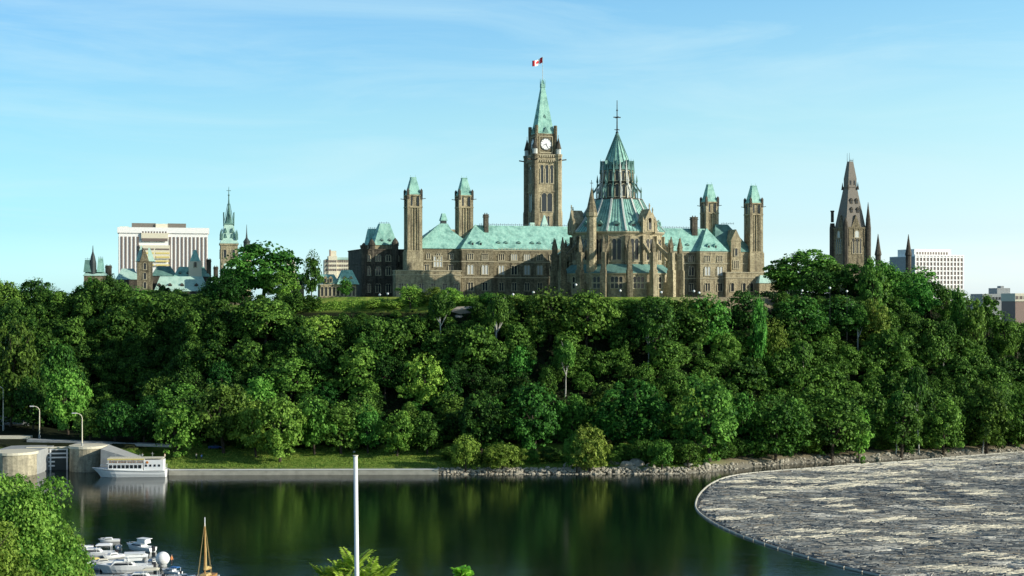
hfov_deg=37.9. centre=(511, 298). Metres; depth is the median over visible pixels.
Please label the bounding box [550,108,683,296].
library
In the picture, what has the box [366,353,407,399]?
broadleaf tree
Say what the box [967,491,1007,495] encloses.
log bundle
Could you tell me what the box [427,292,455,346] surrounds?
birch tree
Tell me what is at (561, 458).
bank shrub
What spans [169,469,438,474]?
quay wall
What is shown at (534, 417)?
broadleaf tree
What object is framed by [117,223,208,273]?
hotel block
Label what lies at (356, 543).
white pole
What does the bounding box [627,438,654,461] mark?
bank shrub
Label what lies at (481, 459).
bank shrub
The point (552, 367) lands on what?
broadleaf tree
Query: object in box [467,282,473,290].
window
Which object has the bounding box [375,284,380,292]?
window
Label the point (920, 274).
park tree
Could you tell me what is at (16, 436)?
lock wall
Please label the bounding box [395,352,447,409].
broadleaf tree
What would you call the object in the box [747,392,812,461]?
broadleaf tree
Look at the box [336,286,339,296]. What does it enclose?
window
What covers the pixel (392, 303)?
broadleaf tree
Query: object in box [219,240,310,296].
park tree
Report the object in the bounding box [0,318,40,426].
broadleaf tree
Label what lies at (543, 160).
clock tower
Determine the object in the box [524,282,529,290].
window
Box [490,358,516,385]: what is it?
broadleaf tree
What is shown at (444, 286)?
window
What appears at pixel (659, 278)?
window
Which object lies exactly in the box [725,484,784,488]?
log bundle
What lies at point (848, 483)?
log bundle
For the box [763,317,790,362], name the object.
broadleaf tree
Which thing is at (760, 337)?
broadleaf tree
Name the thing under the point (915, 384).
birch tree
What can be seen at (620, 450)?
bank shrub
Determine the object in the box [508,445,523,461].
bank shrub
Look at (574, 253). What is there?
window
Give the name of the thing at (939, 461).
log bundle
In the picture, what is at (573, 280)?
window
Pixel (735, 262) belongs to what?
window
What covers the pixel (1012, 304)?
cream brick building
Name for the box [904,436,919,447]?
bank shrub
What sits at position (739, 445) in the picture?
bank shrub
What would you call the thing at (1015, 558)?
log bundle
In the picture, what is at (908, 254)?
twin turret wing
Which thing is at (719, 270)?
window
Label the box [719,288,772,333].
broadleaf tree
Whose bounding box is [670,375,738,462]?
broadleaf tree
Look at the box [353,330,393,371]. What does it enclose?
broadleaf tree
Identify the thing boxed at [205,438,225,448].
bank shrub
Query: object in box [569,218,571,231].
window
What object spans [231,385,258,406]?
broadleaf tree
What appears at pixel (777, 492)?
log bundle
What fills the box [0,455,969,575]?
river
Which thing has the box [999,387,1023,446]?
broadleaf tree
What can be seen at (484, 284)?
window
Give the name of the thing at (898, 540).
log bundle
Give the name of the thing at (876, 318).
broadleaf tree
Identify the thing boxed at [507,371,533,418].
broadleaf tree
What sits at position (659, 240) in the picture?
window
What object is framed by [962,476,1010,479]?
log bundle
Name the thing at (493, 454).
broadleaf tree
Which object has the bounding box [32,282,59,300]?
broadleaf tree
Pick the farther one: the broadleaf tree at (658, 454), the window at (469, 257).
the window at (469, 257)
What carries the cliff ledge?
on the hill
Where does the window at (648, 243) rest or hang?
in the library
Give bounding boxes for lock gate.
[26,446,68,469]
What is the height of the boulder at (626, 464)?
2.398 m
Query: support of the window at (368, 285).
in the legislature building at (465, 256)
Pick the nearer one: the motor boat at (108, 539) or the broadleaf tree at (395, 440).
the motor boat at (108, 539)
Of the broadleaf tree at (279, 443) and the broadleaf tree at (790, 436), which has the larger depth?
the broadleaf tree at (790, 436)
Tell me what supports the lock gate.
attached to the lock pier at (23, 459)
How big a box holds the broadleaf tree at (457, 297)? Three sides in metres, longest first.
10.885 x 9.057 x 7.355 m
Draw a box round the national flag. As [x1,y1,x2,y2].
[532,57,541,65]
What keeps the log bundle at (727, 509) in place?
on the log raft mat
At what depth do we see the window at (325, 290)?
570.99 m
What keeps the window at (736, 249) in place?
in the legislature building at (465, 256)
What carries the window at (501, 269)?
in the legislature building at (465, 256)
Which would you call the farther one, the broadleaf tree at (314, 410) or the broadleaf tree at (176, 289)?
the broadleaf tree at (176, 289)
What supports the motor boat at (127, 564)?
on the river
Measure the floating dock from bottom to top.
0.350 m
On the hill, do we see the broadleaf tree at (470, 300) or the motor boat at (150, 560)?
the broadleaf tree at (470, 300)
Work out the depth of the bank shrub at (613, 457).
431.13 m
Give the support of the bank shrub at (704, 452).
on the hill
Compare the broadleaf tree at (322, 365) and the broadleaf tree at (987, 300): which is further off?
the broadleaf tree at (987, 300)
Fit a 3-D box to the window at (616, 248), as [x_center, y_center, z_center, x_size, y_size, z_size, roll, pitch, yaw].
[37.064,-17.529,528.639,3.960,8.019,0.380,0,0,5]
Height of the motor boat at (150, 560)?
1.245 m
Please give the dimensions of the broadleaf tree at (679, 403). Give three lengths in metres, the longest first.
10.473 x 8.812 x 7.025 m
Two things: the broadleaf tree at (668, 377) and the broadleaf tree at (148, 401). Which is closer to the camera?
the broadleaf tree at (148, 401)
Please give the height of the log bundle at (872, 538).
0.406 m
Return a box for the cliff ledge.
[451,306,485,313]
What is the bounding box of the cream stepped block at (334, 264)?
[323,250,347,277]
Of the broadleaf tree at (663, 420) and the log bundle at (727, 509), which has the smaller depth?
the log bundle at (727, 509)
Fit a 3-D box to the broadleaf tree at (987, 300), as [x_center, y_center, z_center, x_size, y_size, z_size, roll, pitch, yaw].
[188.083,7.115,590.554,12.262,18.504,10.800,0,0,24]
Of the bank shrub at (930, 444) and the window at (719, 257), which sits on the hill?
the bank shrub at (930, 444)
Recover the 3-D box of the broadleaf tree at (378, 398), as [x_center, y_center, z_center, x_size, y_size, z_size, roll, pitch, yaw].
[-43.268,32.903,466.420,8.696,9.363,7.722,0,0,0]
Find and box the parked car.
[208,444,220,448]
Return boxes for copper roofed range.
[116,246,218,294]
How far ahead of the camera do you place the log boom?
325.79 m
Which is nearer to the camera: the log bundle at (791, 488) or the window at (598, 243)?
the log bundle at (791, 488)
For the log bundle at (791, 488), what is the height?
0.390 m
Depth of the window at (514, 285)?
594.17 m
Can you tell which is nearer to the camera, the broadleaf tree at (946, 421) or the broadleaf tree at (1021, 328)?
the broadleaf tree at (946, 421)
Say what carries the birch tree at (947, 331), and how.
on the hill
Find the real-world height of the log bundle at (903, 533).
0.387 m
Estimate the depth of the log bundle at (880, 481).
405.55 m
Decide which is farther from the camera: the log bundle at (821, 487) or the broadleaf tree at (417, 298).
the broadleaf tree at (417, 298)
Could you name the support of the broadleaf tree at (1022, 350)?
on the hill
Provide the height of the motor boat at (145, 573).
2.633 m
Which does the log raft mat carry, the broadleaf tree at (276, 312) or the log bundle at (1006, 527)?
the log bundle at (1006, 527)
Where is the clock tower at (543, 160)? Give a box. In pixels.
[519,57,565,226]
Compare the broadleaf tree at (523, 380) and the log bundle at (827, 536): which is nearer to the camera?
the log bundle at (827, 536)
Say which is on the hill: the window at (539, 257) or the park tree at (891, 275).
the park tree at (891, 275)
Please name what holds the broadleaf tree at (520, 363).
on the hill
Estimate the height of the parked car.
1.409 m
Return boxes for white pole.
[353,455,358,575]
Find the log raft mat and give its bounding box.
[696,474,1023,575]
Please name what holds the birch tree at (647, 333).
on the hill
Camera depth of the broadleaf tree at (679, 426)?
457.61 m
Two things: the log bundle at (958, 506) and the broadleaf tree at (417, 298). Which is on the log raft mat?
the log bundle at (958, 506)
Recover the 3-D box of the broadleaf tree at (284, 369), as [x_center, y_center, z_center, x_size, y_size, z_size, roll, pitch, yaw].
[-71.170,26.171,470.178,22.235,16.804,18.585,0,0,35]
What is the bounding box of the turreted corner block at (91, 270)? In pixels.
[83,248,111,285]
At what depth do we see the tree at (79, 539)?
150.16 m
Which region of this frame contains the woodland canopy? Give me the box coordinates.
[0,270,1023,439]
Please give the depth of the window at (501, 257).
592.58 m
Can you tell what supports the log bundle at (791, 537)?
on the log raft mat
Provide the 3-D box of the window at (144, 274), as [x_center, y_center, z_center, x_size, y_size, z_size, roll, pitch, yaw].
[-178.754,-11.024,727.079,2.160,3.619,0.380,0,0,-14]
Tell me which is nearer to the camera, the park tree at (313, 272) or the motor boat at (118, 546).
the motor boat at (118, 546)
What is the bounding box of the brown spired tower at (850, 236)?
[830,153,870,291]
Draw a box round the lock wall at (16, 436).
[0,435,32,438]
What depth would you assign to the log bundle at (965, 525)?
325.36 m
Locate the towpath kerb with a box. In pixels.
[27,438,172,446]
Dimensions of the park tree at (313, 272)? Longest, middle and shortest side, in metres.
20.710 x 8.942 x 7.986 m
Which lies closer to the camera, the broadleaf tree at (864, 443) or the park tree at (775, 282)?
the broadleaf tree at (864, 443)
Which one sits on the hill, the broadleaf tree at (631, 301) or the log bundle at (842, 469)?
the broadleaf tree at (631, 301)
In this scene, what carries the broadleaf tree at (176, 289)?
on the hill
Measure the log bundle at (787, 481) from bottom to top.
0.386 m
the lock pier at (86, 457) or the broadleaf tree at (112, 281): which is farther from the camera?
the broadleaf tree at (112, 281)
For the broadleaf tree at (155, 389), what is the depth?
469.88 m
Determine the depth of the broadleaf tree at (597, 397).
459.81 m
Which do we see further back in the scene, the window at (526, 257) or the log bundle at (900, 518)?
the window at (526, 257)
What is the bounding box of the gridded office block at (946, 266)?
[890,249,963,298]
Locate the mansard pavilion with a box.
[318,268,358,297]
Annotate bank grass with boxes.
[161,445,709,468]
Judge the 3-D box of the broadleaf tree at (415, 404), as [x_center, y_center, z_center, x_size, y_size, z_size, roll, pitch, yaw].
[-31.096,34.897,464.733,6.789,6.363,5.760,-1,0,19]
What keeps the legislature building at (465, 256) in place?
on the hill
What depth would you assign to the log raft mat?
325.90 m
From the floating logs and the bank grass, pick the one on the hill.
the bank grass
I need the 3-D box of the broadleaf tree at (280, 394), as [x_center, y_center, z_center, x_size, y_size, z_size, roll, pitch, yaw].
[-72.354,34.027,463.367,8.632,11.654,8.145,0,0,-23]
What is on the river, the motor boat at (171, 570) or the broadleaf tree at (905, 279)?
the motor boat at (171, 570)
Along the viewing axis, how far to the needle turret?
758.98 m
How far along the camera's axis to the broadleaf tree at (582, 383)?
474.18 m
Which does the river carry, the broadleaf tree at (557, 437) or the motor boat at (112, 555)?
the motor boat at (112, 555)
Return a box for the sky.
[0,0,1023,301]
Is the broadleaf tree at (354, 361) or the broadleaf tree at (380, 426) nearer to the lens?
the broadleaf tree at (380, 426)
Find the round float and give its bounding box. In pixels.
[156,552,169,566]
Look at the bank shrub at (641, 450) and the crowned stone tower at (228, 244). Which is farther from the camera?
the crowned stone tower at (228, 244)
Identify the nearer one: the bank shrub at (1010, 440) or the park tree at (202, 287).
the bank shrub at (1010, 440)
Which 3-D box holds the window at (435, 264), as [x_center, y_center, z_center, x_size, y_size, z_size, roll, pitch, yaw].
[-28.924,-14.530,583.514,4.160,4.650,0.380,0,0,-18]
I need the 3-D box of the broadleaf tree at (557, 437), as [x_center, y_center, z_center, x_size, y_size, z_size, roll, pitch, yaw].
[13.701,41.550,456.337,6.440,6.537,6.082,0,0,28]
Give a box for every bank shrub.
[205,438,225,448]
[226,436,242,446]
[233,433,246,448]
[297,436,319,448]
[361,437,382,448]
[439,446,453,460]
[477,452,486,462]
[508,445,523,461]
[524,448,539,464]
[539,446,561,462]
[557,454,569,462]
[605,453,621,463]
[610,443,637,460]
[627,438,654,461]
[642,439,659,457]
[663,438,684,462]
[697,446,717,459]
[711,441,731,457]
[720,443,737,458]
[729,436,749,456]
[739,439,758,456]
[750,440,767,457]
[765,441,773,454]
[798,445,810,453]
[800,436,823,452]
[864,438,878,448]
[874,435,890,449]
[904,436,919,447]
[916,440,927,447]
[924,439,933,448]
[951,432,967,443]
[964,431,984,445]
[1000,428,1015,442]
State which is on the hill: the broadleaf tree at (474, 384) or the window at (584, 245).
the broadleaf tree at (474, 384)
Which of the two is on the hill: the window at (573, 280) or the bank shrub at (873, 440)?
the bank shrub at (873, 440)
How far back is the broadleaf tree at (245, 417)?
438.13 m
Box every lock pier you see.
[0,445,53,476]
[69,442,112,471]
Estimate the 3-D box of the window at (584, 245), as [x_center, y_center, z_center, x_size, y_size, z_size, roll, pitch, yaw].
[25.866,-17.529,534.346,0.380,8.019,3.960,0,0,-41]
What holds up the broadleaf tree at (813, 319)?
on the hill
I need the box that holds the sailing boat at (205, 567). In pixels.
[198,517,216,575]
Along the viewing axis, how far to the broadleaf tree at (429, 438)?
441.50 m
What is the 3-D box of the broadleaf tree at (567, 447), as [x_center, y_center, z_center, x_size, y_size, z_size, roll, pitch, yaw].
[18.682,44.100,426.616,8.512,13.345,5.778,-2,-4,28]
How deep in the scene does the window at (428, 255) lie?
582.25 m
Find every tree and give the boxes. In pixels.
[0,280,25,308]
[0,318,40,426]
[0,470,95,575]
[0,518,41,575]
[7,375,49,429]
[18,277,51,318]
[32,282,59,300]
[38,338,86,399]
[44,367,93,434]
[52,520,95,575]
[69,284,82,297]
[73,408,106,440]
[80,276,100,289]
[89,399,140,440]
[101,273,119,290]
[116,279,133,290]
[118,282,128,291]
[126,404,163,442]
[131,285,147,293]
[138,394,157,434]
[140,376,173,411]
[151,381,201,415]
[152,402,205,456]
[156,284,169,292]
[168,391,208,439]
[170,365,204,399]
[171,288,189,293]
[190,380,266,453]
[192,382,213,397]
[196,281,210,293]
[201,273,245,302]
[206,360,235,393]
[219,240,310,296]
[219,274,256,304]
[227,398,271,456]
[230,369,250,392]
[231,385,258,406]
[236,298,296,343]
[243,373,280,428]
[246,364,275,387]
[252,395,307,461]
[262,269,301,296]
[262,355,327,401]
[270,389,294,421]
[292,391,337,454]
[294,390,319,406]
[295,394,328,426]
[298,314,342,348]
[298,341,331,386]
[302,250,324,295]
[312,381,340,407]
[317,370,340,389]
[320,400,368,453]
[327,343,381,397]
[337,278,353,296]
[344,402,382,452]
[346,395,358,407]
[350,390,385,431]
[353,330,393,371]
[362,299,381,309]
[365,390,385,410]
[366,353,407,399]
[368,419,385,439]
[375,409,419,455]
[378,300,404,308]
[388,362,420,394]
[394,284,423,308]
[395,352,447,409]
[400,402,419,429]
[403,401,421,416]
[409,411,442,454]
[420,286,443,304]
[424,390,452,412]
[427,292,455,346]
[431,390,463,426]
[436,352,452,377]
[438,365,463,401]
[440,287,463,305]
[440,408,470,439]
[449,354,469,379]
[449,435,480,472]
[457,362,498,393]
[458,389,512,452]
[460,297,477,305]
[478,292,495,303]
[479,376,508,403]
[480,397,503,427]
[482,442,527,472]
[486,295,514,336]
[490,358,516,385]
[496,409,519,430]
[501,419,517,439]
[504,380,567,452]
[506,297,521,302]
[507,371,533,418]
[509,346,536,382]
[521,286,576,341]
[522,403,560,441]
[538,361,562,384]
[538,365,557,400]
[549,425,567,443]
[550,355,580,386]
[553,340,575,396]
[553,392,588,440]
[559,289,624,346]
[563,431,588,472]
[569,423,612,472]
[571,371,597,393]
[578,405,597,428]
[584,381,623,422]
[589,410,615,442]
[595,378,672,447]
[612,364,642,389]
[612,411,626,432]
[615,298,640,305]
[628,298,680,350]
[631,361,656,395]
[636,314,659,366]
[646,439,673,469]
[651,380,667,399]
[652,367,689,398]
[657,412,676,437]
[668,405,692,438]
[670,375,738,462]
[670,395,686,415]
[672,388,704,418]
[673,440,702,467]
[674,294,694,327]
[675,374,704,405]
[678,292,733,353]
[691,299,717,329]
[694,382,731,416]
[710,410,736,442]
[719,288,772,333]
[729,391,757,440]
[747,298,767,364]
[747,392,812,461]
[747,395,771,439]
[752,423,773,440]
[762,249,840,293]
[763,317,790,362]
[766,293,828,333]
[767,257,798,291]
[785,422,800,441]
[787,398,812,436]
[789,341,813,389]
[798,391,870,461]
[799,268,836,296]
[808,261,855,292]
[821,295,860,341]
[836,263,865,294]
[844,304,869,350]
[847,405,874,460]
[854,256,884,309]
[856,259,904,297]
[856,298,891,343]
[862,409,882,438]
[876,390,926,457]
[884,391,905,453]
[892,270,913,297]
[895,276,941,315]
[901,265,943,297]
[903,366,927,454]
[918,280,945,316]
[922,397,965,455]
[929,286,954,321]
[936,319,956,365]
[938,288,972,307]
[949,285,968,334]
[961,297,988,353]
[961,380,1013,453]
[971,395,995,453]
[979,293,1002,335]
[985,311,1020,358]
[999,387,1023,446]
[1000,320,1023,357]
[1017,332,1023,369]
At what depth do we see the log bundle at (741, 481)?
405.56 m
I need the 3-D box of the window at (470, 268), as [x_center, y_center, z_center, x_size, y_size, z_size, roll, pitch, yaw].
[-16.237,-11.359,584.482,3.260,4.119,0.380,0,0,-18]
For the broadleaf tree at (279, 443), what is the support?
on the hill
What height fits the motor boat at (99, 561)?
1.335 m
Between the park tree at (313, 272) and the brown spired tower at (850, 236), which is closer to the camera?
the park tree at (313, 272)
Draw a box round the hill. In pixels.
[0,297,1023,473]
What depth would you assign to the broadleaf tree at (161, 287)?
616.34 m
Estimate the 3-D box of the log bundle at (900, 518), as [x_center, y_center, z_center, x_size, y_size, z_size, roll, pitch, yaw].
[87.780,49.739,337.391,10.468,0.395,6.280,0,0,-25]
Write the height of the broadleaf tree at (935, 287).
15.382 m
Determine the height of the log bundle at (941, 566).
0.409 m
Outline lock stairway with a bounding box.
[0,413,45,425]
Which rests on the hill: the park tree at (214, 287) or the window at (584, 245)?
the park tree at (214, 287)
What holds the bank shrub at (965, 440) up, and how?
on the hill
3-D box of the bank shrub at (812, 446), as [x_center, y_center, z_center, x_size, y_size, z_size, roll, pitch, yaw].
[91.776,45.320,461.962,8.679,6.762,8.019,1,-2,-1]
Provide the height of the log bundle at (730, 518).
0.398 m
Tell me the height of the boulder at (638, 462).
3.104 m
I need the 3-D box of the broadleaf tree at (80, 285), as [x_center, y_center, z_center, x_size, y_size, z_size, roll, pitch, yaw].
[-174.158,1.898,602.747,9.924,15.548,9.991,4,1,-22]
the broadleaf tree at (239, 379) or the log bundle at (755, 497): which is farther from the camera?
the broadleaf tree at (239, 379)
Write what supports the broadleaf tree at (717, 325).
on the hill
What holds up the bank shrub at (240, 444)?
on the hill
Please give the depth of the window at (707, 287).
615.88 m
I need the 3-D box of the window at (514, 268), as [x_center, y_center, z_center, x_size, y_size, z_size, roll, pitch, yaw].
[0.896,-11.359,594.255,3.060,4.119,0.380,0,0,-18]
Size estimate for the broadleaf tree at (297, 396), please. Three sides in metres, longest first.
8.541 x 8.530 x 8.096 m
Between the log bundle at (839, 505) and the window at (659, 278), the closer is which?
the log bundle at (839, 505)
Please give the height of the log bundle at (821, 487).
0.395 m
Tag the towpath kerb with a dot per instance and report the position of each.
(77, 441)
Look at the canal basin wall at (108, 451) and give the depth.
426.87 m
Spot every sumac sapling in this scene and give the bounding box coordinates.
[310,547,398,575]
[450,565,474,575]
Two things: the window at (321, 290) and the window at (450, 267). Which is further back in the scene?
the window at (450, 267)
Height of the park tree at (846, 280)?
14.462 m
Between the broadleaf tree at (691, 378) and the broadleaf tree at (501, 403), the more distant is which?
the broadleaf tree at (691, 378)
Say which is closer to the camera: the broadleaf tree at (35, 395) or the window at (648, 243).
the broadleaf tree at (35, 395)
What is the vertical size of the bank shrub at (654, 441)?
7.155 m
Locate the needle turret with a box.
[243,225,250,299]
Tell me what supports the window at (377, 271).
in the legislature building at (465, 256)
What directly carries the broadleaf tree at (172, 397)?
on the hill
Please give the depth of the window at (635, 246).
529.50 m
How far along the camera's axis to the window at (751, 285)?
619.96 m
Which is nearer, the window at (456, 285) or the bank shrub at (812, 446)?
the bank shrub at (812, 446)
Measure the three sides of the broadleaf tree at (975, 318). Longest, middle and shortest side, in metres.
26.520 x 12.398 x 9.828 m
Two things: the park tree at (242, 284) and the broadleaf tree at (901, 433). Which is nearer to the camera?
the broadleaf tree at (901, 433)
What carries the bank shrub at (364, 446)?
on the hill
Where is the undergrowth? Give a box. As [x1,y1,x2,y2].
[0,290,1022,445]
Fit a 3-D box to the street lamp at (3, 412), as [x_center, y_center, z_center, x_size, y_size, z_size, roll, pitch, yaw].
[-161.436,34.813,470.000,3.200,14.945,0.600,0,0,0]
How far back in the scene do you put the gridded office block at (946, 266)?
1154.14 m
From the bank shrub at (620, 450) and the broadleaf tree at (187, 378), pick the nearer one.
the bank shrub at (620, 450)
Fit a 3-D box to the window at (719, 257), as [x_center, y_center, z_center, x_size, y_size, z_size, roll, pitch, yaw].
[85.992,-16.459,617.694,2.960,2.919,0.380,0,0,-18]
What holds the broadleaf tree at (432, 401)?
on the hill
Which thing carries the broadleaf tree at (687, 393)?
on the hill
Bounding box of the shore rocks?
[437,447,1021,474]
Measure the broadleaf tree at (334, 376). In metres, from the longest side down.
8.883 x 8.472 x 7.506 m
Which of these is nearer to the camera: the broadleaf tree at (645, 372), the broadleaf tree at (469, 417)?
the broadleaf tree at (469, 417)
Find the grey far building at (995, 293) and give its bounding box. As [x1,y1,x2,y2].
[970,286,1009,319]
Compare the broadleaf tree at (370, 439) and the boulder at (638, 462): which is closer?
the boulder at (638, 462)
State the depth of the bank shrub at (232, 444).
449.72 m
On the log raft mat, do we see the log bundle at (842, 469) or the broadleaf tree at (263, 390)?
the log bundle at (842, 469)
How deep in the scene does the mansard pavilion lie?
572.10 m
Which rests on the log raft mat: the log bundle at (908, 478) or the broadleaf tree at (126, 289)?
the log bundle at (908, 478)
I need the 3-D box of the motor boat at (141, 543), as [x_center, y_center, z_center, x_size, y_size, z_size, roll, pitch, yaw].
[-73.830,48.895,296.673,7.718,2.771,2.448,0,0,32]
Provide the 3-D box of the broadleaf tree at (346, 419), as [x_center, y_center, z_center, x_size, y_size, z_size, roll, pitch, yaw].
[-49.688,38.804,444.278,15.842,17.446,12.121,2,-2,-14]
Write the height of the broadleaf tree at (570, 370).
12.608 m
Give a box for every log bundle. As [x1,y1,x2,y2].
[706,508,737,511]
[716,516,746,519]
[718,480,756,482]
[719,495,766,499]
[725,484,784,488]
[740,475,805,480]
[745,513,780,518]
[759,490,791,493]
[761,535,804,539]
[766,486,806,490]
[772,478,830,483]
[785,528,814,531]
[791,466,872,472]
[792,484,854,489]
[798,475,867,482]
[801,533,844,539]
[811,497,859,501]
[812,528,878,533]
[822,502,856,506]
[827,482,883,485]
[834,472,901,477]
[835,462,922,468]
[838,508,876,512]
[853,478,908,482]
[857,518,890,522]
[861,536,911,540]
[874,470,924,474]
[877,537,918,542]
[881,515,926,520]
[885,477,931,480]
[886,491,927,495]
[893,459,967,465]
[893,531,923,534]
[898,487,923,489]
[899,497,949,500]
[906,540,942,544]
[913,466,959,469]
[913,563,979,571]
[928,504,992,510]
[931,527,984,534]
[932,523,1003,531]
[942,566,1007,572]
[943,456,1006,460]
[943,482,967,485]
[944,463,978,467]
[954,488,1004,491]
[957,470,999,472]
[957,550,1006,557]
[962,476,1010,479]
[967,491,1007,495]
[974,523,1022,529]
[979,566,1023,575]
[983,510,1021,515]
[985,477,1023,480]
[994,555,1023,561]
[995,461,1023,464]
[1000,516,1023,520]
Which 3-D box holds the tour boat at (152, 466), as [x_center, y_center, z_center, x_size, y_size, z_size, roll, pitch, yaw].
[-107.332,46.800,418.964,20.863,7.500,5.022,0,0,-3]
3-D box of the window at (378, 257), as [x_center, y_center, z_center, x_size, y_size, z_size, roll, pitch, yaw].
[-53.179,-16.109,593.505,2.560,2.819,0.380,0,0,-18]
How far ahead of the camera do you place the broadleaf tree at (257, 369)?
471.21 m
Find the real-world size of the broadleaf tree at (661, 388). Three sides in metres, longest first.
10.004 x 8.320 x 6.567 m
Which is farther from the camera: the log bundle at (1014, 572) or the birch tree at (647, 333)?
the birch tree at (647, 333)
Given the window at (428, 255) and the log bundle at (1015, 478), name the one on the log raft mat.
the log bundle at (1015, 478)
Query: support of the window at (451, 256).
in the legislature building at (465, 256)
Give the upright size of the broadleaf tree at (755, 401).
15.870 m
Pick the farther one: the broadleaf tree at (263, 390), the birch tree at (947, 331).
the birch tree at (947, 331)
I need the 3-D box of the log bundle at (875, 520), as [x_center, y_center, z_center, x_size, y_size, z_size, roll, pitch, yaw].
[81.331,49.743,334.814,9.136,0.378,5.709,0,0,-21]
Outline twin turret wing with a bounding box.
[875,234,911,298]
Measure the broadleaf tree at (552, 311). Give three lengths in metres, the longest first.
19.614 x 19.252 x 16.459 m
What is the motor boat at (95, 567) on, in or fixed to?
on the river
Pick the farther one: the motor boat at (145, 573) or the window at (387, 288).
the window at (387, 288)
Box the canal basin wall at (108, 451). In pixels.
[100,445,169,474]
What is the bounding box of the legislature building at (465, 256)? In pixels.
[348,175,778,296]
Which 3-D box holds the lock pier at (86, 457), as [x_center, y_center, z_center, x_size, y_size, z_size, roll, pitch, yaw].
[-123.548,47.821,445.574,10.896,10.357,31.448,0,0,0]
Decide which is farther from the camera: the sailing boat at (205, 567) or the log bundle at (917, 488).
the log bundle at (917, 488)
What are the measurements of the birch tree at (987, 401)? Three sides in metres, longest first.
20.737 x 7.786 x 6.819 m
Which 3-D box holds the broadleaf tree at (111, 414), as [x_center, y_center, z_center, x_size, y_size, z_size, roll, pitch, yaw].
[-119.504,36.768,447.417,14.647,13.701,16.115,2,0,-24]
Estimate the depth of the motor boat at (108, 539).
306.50 m
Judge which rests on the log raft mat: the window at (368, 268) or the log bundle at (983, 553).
the log bundle at (983, 553)
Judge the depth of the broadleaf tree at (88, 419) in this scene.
446.86 m
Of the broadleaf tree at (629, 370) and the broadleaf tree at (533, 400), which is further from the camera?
the broadleaf tree at (629, 370)
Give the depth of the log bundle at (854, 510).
349.86 m
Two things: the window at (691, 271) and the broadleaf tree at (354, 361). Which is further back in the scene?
the window at (691, 271)
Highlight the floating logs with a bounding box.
[697,452,1023,575]
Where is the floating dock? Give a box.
[94,575,219,575]
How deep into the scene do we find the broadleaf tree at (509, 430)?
455.09 m
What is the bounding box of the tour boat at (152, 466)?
[92,452,167,477]
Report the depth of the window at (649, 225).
530.79 m
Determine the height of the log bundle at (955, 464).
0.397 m
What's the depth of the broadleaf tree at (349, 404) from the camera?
461.49 m
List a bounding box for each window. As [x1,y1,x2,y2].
[143,272,146,279]
[320,286,324,296]
[324,286,327,296]
[328,286,331,296]
[332,286,335,296]
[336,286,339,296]
[352,286,355,296]
[367,266,370,275]
[367,284,370,292]
[375,255,380,261]
[375,266,380,275]
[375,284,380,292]
[385,255,391,261]
[385,266,391,275]
[385,284,391,292]
[419,283,424,291]
[424,264,429,269]
[426,253,430,258]
[433,255,442,266]
[442,283,447,291]
[448,264,453,269]
[449,253,453,259]
[453,283,458,290]
[466,264,474,274]
[467,253,473,259]
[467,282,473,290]
[481,253,487,259]
[481,264,488,274]
[482,282,487,290]
[498,253,504,260]
[498,265,504,274]
[498,282,503,290]
[510,254,517,260]
[511,265,517,274]
[511,282,516,290]
[523,254,530,260]
[523,265,530,274]
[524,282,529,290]
[536,254,543,260]
[536,265,542,274]
[537,282,542,290]
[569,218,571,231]
[572,276,574,288]
[573,239,575,260]
[581,238,586,260]
[591,276,599,288]
[596,238,602,260]
[610,276,623,288]
[611,238,621,259]
[630,238,639,260]
[633,276,644,288]
[645,238,651,260]
[647,217,652,230]
[658,239,661,260]
[658,276,661,288]
[688,255,694,261]
[688,266,694,275]
[688,283,693,291]
[704,255,710,261]
[704,266,710,275]
[704,283,710,291]
[716,266,723,275]
[717,255,722,261]
[717,283,722,291]
[730,282,734,291]
[733,260,738,268]
[734,248,737,255]
[742,282,746,291]
[749,282,753,291]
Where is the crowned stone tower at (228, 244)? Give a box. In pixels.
[219,190,242,304]
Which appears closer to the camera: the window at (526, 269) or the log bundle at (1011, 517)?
the log bundle at (1011, 517)
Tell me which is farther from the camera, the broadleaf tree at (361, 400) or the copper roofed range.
the copper roofed range
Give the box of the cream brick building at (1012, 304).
[1001,293,1023,324]
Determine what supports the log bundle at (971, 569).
on the log raft mat
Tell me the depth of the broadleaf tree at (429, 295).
505.05 m
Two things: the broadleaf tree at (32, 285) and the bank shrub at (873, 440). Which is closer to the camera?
the bank shrub at (873, 440)
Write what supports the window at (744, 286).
in the legislature building at (465, 256)
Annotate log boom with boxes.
[695,451,1023,575]
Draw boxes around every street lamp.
[0,386,3,430]
[30,406,39,438]
[72,413,82,445]
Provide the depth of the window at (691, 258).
618.14 m
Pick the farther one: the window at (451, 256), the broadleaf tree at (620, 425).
the window at (451, 256)
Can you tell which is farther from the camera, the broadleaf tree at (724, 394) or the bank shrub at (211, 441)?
the broadleaf tree at (724, 394)
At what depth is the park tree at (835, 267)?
580.09 m
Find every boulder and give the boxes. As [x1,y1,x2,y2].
[620,461,633,467]
[630,459,644,466]
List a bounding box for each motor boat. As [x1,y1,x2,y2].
[82,543,117,557]
[87,557,99,569]
[91,558,117,563]
[96,551,155,572]
[99,537,120,541]
[102,552,124,558]
[115,544,121,549]
[120,567,164,575]
[127,537,156,551]
[146,558,156,562]
[162,566,182,574]
[176,574,196,575]
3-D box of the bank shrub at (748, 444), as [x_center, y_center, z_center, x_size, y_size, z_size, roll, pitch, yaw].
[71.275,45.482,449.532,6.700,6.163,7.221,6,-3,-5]
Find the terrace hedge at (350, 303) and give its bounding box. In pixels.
[308,293,781,383]

